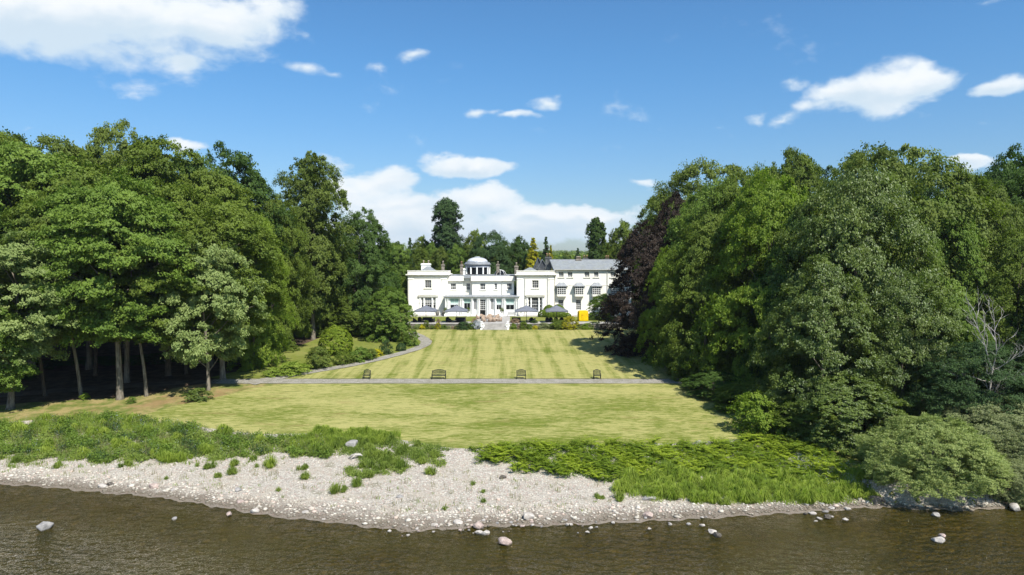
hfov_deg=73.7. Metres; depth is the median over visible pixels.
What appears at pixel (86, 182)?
tree
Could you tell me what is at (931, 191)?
tree
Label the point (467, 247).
tree
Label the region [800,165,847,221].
tree
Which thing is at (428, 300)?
window
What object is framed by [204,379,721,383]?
path
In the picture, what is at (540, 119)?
sky
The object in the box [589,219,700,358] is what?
tree
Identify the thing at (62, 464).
bank grass
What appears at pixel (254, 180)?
tree
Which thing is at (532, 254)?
tree
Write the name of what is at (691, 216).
tree
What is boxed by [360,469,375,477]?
grass tuft
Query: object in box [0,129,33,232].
tree
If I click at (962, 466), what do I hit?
bush
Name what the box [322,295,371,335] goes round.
tree
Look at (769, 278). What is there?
tree
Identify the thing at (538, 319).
terrace grass
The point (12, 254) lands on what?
tree
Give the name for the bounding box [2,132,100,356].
tree
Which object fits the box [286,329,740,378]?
lawn
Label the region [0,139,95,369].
tree
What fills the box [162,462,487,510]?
bank grass
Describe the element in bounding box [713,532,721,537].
rock
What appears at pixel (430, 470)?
grass tuft
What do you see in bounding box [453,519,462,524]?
rock
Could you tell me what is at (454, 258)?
tree
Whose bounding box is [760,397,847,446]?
bush
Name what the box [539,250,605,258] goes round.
woodland
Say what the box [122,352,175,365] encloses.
bush
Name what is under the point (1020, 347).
tree
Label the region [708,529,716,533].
rock
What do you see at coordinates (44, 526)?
rock
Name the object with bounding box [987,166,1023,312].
tree
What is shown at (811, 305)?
tree
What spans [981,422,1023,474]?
bush
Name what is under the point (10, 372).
tree
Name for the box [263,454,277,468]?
grass tuft
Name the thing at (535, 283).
window
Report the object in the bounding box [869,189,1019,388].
tree
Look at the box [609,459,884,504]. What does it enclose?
bank grass
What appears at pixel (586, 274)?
window
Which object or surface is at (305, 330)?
tree
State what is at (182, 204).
tree
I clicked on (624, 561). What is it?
river water
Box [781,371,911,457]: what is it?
bush
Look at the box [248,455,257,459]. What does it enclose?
grass tuft
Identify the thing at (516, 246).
tree
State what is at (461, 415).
lawn
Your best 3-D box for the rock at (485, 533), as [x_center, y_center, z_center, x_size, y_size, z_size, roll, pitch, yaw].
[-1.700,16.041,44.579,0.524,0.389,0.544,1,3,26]
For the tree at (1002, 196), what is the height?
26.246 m
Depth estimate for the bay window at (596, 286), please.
146.93 m
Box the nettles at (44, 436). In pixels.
[0,411,328,463]
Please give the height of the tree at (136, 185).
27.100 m
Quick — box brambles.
[0,410,323,461]
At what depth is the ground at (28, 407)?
83.09 m
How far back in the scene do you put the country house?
147.50 m
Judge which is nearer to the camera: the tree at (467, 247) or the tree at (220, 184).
the tree at (220, 184)
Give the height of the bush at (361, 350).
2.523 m
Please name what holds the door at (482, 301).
in the country house
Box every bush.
[0,360,72,369]
[3,374,39,380]
[36,356,112,366]
[78,392,90,399]
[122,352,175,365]
[124,396,136,403]
[171,349,235,363]
[182,388,214,401]
[261,367,281,377]
[274,360,312,376]
[304,345,335,368]
[317,324,353,355]
[333,350,355,364]
[348,346,373,362]
[363,349,377,359]
[375,348,382,356]
[379,339,393,354]
[396,343,405,350]
[397,332,407,344]
[402,330,419,345]
[423,320,429,329]
[457,321,472,329]
[471,320,481,328]
[509,318,519,322]
[517,321,529,329]
[536,323,549,329]
[538,309,548,316]
[544,312,554,317]
[547,318,563,329]
[557,312,566,317]
[560,316,579,329]
[580,323,593,329]
[586,293,618,319]
[679,370,744,401]
[710,381,775,413]
[724,390,783,434]
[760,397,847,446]
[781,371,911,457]
[855,411,1013,502]
[855,439,925,471]
[921,394,1023,460]
[929,448,1021,487]
[979,456,1023,507]
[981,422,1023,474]
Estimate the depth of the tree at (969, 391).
58.27 m
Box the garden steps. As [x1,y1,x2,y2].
[482,323,506,329]
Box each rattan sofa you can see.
[422,317,431,321]
[455,317,465,321]
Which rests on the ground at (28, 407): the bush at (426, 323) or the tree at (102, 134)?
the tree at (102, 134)
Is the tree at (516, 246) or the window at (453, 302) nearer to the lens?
the window at (453, 302)
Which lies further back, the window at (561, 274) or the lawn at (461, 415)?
the window at (561, 274)
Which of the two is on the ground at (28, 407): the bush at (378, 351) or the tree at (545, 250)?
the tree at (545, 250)
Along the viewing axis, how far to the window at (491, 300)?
145.84 m
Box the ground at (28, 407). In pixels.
[0,288,1018,525]
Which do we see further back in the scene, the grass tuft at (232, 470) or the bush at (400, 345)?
the bush at (400, 345)
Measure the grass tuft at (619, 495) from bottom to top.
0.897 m
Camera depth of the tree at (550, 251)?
171.61 m
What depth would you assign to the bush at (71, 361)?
95.03 m
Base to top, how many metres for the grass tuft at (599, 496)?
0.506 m
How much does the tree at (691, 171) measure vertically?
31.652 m
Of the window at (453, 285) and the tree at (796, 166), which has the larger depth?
the window at (453, 285)
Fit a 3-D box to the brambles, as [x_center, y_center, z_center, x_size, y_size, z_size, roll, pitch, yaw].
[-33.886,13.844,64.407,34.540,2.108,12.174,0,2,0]
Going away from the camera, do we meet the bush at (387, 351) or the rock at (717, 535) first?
the rock at (717, 535)
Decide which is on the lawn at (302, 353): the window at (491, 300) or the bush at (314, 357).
the bush at (314, 357)
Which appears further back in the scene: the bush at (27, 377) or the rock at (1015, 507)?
the bush at (27, 377)
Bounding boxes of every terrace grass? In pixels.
[409,316,475,321]
[510,316,646,321]
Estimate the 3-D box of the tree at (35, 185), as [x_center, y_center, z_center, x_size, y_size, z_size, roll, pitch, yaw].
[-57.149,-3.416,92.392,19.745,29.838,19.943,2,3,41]
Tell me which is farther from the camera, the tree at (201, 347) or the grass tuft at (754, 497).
the tree at (201, 347)
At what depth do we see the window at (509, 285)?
149.53 m
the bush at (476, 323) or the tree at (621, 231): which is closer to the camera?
the bush at (476, 323)
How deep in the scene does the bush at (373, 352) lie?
99.22 m
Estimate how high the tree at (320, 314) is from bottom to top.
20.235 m
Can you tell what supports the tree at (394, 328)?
on the ground at (28, 407)
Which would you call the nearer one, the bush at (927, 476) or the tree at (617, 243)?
the bush at (927, 476)
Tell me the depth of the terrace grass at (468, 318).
141.11 m
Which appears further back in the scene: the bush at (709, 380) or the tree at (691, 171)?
the tree at (691, 171)
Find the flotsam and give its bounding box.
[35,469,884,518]
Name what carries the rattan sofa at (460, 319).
on the terrace paving at (498, 322)
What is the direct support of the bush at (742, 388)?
on the lawn at (461, 415)
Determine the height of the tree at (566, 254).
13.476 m
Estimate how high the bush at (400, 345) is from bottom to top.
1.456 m
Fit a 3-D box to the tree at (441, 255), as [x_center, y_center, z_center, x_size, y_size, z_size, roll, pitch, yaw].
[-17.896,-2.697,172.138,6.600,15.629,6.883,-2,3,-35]
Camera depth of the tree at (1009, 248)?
69.91 m
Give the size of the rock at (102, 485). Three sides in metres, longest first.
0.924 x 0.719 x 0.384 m
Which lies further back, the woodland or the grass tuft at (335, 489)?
the woodland
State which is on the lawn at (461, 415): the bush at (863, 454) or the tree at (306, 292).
the bush at (863, 454)
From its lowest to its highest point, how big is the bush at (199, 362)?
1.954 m
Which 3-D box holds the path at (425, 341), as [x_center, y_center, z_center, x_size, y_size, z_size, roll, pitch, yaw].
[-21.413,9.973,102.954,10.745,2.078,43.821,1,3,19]
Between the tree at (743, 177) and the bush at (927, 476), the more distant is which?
the tree at (743, 177)
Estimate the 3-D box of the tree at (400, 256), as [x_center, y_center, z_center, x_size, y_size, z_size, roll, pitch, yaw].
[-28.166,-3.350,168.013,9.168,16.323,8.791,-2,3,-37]
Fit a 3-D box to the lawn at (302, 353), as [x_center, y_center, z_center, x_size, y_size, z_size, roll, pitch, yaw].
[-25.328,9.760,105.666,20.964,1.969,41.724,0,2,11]
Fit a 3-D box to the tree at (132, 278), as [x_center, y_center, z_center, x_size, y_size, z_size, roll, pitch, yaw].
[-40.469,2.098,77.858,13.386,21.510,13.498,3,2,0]
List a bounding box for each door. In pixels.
[480,299,484,309]
[582,312,587,318]
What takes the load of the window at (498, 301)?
in the country house
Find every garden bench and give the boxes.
[363,369,370,378]
[431,369,445,378]
[516,369,525,378]
[593,369,600,377]
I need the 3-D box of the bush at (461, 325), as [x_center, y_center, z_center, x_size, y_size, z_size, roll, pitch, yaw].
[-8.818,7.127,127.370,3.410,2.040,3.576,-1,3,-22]
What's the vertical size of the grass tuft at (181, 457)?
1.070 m
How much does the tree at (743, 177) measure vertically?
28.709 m
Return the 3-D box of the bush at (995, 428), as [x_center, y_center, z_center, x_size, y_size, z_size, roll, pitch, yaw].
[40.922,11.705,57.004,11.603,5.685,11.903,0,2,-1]
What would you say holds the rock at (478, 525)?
on the beach
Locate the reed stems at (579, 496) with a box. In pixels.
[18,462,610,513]
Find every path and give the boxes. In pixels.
[0,380,218,396]
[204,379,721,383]
[245,332,431,384]
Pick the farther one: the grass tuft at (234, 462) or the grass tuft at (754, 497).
the grass tuft at (234, 462)
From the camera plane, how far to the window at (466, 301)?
145.89 m
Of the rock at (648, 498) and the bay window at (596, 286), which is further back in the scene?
the bay window at (596, 286)
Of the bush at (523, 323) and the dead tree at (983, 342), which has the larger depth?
the bush at (523, 323)
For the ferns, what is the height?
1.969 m
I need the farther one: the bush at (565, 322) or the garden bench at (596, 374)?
the bush at (565, 322)
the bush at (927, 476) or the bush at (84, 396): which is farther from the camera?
the bush at (84, 396)
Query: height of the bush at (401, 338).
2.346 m
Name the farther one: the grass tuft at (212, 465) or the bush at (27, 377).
the bush at (27, 377)
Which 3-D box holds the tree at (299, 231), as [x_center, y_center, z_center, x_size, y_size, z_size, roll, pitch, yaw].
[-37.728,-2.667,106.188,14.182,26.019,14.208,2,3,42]
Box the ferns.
[469,430,861,482]
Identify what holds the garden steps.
on the lawn at (507, 354)
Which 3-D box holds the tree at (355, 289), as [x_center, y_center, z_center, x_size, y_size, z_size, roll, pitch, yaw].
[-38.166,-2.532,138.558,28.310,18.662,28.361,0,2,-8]
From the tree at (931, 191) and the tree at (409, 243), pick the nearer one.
the tree at (931, 191)
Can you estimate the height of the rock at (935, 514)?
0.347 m
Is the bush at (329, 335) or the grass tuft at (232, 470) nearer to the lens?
the grass tuft at (232, 470)
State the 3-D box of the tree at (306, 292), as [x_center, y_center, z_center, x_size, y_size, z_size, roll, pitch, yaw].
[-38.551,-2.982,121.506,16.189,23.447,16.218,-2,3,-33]
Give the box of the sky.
[0,0,1023,251]
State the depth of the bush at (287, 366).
88.89 m
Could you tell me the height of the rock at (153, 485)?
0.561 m
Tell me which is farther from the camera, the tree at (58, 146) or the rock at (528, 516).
the tree at (58, 146)
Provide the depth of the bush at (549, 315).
141.08 m
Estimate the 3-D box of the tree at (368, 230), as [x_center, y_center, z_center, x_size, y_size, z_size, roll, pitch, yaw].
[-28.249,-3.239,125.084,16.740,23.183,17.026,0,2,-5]
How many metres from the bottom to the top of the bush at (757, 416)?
4.598 m
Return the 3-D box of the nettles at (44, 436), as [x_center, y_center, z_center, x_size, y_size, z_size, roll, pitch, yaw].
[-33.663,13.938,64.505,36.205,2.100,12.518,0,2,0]
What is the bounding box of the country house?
[405,253,630,315]
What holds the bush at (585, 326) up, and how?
on the lawn at (507, 354)
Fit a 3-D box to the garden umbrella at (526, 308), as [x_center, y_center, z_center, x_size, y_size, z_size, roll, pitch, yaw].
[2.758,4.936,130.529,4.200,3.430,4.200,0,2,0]
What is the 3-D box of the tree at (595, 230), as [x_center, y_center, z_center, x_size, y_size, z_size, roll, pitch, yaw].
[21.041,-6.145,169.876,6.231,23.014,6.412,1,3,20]
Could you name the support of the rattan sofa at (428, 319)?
on the terrace paving at (498, 322)
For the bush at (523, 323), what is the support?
on the ground at (28, 407)
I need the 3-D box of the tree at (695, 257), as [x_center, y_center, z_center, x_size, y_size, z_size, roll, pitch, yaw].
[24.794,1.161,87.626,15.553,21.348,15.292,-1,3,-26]
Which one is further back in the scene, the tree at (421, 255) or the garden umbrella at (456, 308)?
the tree at (421, 255)
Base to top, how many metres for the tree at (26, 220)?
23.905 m
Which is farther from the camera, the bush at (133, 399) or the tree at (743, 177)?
the tree at (743, 177)
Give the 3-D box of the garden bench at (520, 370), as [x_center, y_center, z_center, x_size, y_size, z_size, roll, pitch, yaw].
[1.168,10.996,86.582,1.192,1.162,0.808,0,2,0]
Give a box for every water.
[0,484,1023,574]
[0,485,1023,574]
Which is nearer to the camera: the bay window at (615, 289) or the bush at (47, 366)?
the bush at (47, 366)
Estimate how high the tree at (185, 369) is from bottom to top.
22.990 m
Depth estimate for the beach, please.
52.28 m
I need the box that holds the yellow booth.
[577,310,587,320]
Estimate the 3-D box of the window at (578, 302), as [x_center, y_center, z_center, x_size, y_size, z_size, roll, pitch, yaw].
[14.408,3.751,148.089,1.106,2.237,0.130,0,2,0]
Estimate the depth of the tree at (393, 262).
197.15 m
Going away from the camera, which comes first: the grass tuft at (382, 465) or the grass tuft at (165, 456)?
the grass tuft at (382, 465)
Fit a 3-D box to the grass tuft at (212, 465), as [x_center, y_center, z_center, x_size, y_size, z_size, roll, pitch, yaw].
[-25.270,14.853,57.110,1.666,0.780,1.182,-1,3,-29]
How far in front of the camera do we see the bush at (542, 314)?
141.88 m
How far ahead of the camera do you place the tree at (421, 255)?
167.04 m
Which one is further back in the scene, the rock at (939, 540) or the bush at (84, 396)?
the bush at (84, 396)
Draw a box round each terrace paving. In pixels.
[408,322,634,322]
[410,314,627,315]
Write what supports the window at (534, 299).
in the country house
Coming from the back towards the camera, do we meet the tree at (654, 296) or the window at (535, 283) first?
the window at (535, 283)
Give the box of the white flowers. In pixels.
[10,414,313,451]
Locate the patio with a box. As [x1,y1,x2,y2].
[477,316,509,321]
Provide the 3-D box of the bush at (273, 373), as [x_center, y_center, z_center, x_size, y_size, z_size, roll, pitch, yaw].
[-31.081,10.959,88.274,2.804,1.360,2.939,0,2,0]
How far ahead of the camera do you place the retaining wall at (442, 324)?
128.14 m
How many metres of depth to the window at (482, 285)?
149.50 m
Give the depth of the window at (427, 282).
147.32 m
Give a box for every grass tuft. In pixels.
[10,455,21,462]
[52,460,61,468]
[116,460,134,467]
[155,449,177,463]
[175,451,193,462]
[203,460,216,468]
[213,472,222,477]
[225,466,241,474]
[229,459,240,466]
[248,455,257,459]
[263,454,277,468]
[298,470,309,479]
[301,462,309,469]
[324,482,348,493]
[350,475,363,487]
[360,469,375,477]
[372,460,391,469]
[422,466,438,475]
[594,492,604,499]
[611,488,624,501]
[718,496,733,504]
[740,494,756,503]
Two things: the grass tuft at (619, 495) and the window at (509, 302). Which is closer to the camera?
the grass tuft at (619, 495)
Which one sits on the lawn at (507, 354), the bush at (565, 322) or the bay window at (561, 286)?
the bush at (565, 322)
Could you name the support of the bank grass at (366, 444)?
on the ground at (28, 407)
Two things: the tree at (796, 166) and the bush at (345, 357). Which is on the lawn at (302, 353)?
the bush at (345, 357)
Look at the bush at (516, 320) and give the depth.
129.16 m
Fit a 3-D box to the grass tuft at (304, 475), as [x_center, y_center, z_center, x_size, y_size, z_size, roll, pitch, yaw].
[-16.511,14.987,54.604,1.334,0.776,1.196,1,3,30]
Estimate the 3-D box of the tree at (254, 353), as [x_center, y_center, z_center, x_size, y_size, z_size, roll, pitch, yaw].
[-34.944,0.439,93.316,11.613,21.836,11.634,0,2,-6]
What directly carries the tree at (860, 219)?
on the ground at (28, 407)
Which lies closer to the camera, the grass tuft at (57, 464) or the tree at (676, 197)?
the grass tuft at (57, 464)
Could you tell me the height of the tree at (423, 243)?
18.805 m
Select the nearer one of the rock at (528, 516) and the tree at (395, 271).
the rock at (528, 516)
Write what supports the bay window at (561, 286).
in the country house
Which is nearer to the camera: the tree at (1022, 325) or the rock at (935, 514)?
the rock at (935, 514)
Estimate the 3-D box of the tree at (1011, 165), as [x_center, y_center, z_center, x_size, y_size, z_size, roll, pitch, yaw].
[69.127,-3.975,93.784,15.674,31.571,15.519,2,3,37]
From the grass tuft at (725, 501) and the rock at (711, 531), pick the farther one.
the grass tuft at (725, 501)
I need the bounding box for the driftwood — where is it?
[348,453,362,458]
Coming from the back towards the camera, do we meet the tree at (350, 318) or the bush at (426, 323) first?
the bush at (426, 323)
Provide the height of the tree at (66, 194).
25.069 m
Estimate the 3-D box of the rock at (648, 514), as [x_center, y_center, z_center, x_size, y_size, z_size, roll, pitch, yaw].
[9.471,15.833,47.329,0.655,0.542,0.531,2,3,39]
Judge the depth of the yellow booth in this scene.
133.04 m
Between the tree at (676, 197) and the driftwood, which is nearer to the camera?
the driftwood
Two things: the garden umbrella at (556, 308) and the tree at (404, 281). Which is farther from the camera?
the tree at (404, 281)
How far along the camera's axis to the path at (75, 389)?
81.89 m
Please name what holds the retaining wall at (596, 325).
on the ground at (28, 407)
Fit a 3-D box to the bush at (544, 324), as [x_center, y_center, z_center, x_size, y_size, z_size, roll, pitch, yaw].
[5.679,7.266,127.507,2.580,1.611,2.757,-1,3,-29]
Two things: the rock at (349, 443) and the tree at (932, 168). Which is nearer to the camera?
the rock at (349, 443)
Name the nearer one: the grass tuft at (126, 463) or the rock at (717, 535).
the rock at (717, 535)
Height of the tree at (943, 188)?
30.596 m
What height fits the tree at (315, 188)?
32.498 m
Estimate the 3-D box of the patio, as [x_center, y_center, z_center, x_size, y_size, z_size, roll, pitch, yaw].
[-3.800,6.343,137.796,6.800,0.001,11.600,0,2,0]
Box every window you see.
[424,280,431,288]
[425,297,431,306]
[450,299,458,307]
[451,283,455,289]
[464,299,469,308]
[465,283,470,290]
[473,299,476,309]
[480,283,484,289]
[490,299,493,309]
[496,299,500,309]
[506,299,513,309]
[507,283,511,289]
[531,280,539,288]
[532,297,537,309]
[556,282,566,295]
[558,272,564,277]
[573,282,584,295]
[576,300,580,309]
[583,272,590,277]
[591,282,601,295]
[610,285,619,294]
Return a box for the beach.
[0,420,1009,531]
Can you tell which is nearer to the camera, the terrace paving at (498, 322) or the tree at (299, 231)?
the tree at (299, 231)
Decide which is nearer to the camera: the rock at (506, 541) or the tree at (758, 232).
the rock at (506, 541)
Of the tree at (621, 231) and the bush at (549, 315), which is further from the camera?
the tree at (621, 231)
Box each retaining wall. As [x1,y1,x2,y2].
[407,323,477,328]
[509,323,633,328]
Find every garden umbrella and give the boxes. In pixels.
[414,305,437,311]
[445,305,467,311]
[515,304,537,321]
[545,304,567,318]
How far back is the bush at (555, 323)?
126.80 m
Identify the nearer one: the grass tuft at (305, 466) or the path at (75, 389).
the grass tuft at (305, 466)
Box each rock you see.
[36,521,53,532]
[97,483,107,487]
[149,483,157,488]
[250,508,259,513]
[345,440,357,447]
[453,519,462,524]
[473,521,483,529]
[475,530,482,535]
[481,530,489,536]
[498,537,511,545]
[523,512,534,519]
[642,496,655,500]
[643,511,652,518]
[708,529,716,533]
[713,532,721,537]
[867,495,885,505]
[930,512,939,517]
[931,536,944,543]
[1009,503,1019,512]
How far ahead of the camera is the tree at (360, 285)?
126.14 m
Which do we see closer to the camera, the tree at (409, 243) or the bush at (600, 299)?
the bush at (600, 299)
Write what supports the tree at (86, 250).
on the ground at (28, 407)
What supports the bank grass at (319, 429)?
on the ground at (28, 407)
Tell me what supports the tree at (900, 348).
on the ground at (28, 407)
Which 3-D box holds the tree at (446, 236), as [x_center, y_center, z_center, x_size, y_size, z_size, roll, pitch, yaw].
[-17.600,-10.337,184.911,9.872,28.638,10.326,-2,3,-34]
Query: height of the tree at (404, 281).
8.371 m
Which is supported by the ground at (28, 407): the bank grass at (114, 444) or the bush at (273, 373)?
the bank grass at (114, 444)
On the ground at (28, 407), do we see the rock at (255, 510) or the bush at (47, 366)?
the bush at (47, 366)
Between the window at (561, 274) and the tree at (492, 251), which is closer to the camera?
the window at (561, 274)
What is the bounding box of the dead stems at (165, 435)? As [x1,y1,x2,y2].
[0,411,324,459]
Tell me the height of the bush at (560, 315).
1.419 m
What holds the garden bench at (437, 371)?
on the path at (229, 381)
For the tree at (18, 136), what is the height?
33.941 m
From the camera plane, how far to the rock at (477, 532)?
44.57 m
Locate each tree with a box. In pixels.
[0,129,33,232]
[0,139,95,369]
[0,150,143,369]
[0,190,106,395]
[0,227,91,409]
[0,295,47,393]
[2,126,49,198]
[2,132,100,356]
[6,179,146,396]
[16,183,200,399]
[17,171,120,375]
[60,166,189,382]
[76,118,171,347]
[89,212,213,396]
[93,134,227,362]
[113,176,238,375]
[138,242,269,390]
[149,205,223,373]
[153,197,292,379]
[157,166,285,365]
[172,140,296,342]
[221,211,300,371]
[244,187,319,354]
[265,228,334,336]
[270,150,359,339]
[273,287,310,337]
[292,230,353,336]
[321,207,403,334]
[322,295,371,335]
[323,249,380,323]
[330,231,382,296]
[358,285,417,341]
[371,242,406,278]
[380,241,413,284]
[383,267,405,310]
[399,276,407,313]
[405,237,415,284]
[406,235,429,265]
[407,247,431,273]
[424,241,436,267]
[429,196,465,267]
[429,246,450,270]
[444,243,467,273]
[459,228,491,271]
[468,230,515,284]
[490,240,519,284]
[503,235,532,294]
[514,249,541,269]
[524,237,540,269]
[541,236,548,261]
[548,245,553,269]
[562,251,571,258]
[584,217,607,258]
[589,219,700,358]
[603,218,637,306]
[609,238,622,256]
[631,192,678,310]
[632,156,745,301]
[633,244,699,367]
[634,189,704,327]
[648,175,767,360]
[649,213,766,384]
[681,166,833,395]
[695,161,785,354]
[739,203,852,398]
[743,252,895,434]
[759,144,834,259]
[766,160,960,407]
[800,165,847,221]
[807,140,1023,389]
[841,271,983,430]
[843,166,941,259]
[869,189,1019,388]
[892,166,1001,307]
[902,339,1023,446]
[903,294,999,414]
[917,175,1023,362]
[942,291,1023,413]
[959,227,1023,410]
[962,143,1023,229]
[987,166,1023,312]
[993,333,1023,408]
[1018,285,1023,387]
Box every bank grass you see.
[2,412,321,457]
[2,445,303,468]
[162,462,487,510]
[290,424,395,447]
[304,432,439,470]
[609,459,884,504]
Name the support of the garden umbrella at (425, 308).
on the terrace paving at (498, 322)
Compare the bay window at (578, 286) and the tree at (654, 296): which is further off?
the bay window at (578, 286)
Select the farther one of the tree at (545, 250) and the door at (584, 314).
the tree at (545, 250)
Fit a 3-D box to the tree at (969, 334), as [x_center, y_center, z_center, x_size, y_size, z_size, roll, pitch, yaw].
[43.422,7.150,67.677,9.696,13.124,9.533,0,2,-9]
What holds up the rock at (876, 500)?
on the ground at (28, 407)
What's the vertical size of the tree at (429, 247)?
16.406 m
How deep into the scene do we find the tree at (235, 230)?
83.41 m
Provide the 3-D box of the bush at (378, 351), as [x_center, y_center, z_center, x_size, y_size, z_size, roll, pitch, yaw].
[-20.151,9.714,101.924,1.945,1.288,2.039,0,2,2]
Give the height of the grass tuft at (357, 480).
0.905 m
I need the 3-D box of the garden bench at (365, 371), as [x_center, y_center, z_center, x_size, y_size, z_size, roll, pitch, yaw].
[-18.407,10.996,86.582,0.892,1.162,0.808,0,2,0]
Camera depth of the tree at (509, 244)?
185.23 m
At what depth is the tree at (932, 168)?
75.45 m
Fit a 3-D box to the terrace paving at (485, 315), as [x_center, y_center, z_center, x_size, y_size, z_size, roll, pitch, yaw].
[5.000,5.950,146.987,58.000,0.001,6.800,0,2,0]
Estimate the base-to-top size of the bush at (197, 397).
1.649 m
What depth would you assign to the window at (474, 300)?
145.84 m
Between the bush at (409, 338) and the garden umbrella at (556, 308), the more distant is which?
the garden umbrella at (556, 308)
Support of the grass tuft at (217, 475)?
on the ground at (28, 407)
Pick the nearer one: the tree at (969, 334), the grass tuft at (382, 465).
the grass tuft at (382, 465)
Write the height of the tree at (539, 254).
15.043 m
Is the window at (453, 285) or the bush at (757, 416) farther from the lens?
the window at (453, 285)
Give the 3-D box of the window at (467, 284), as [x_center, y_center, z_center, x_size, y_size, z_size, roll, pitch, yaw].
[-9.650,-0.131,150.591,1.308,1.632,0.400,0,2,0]
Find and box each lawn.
[141,384,956,482]
[210,331,420,377]
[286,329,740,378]
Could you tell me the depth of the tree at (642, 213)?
157.91 m
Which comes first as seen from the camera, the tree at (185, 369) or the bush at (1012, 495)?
the bush at (1012, 495)
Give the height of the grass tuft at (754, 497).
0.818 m

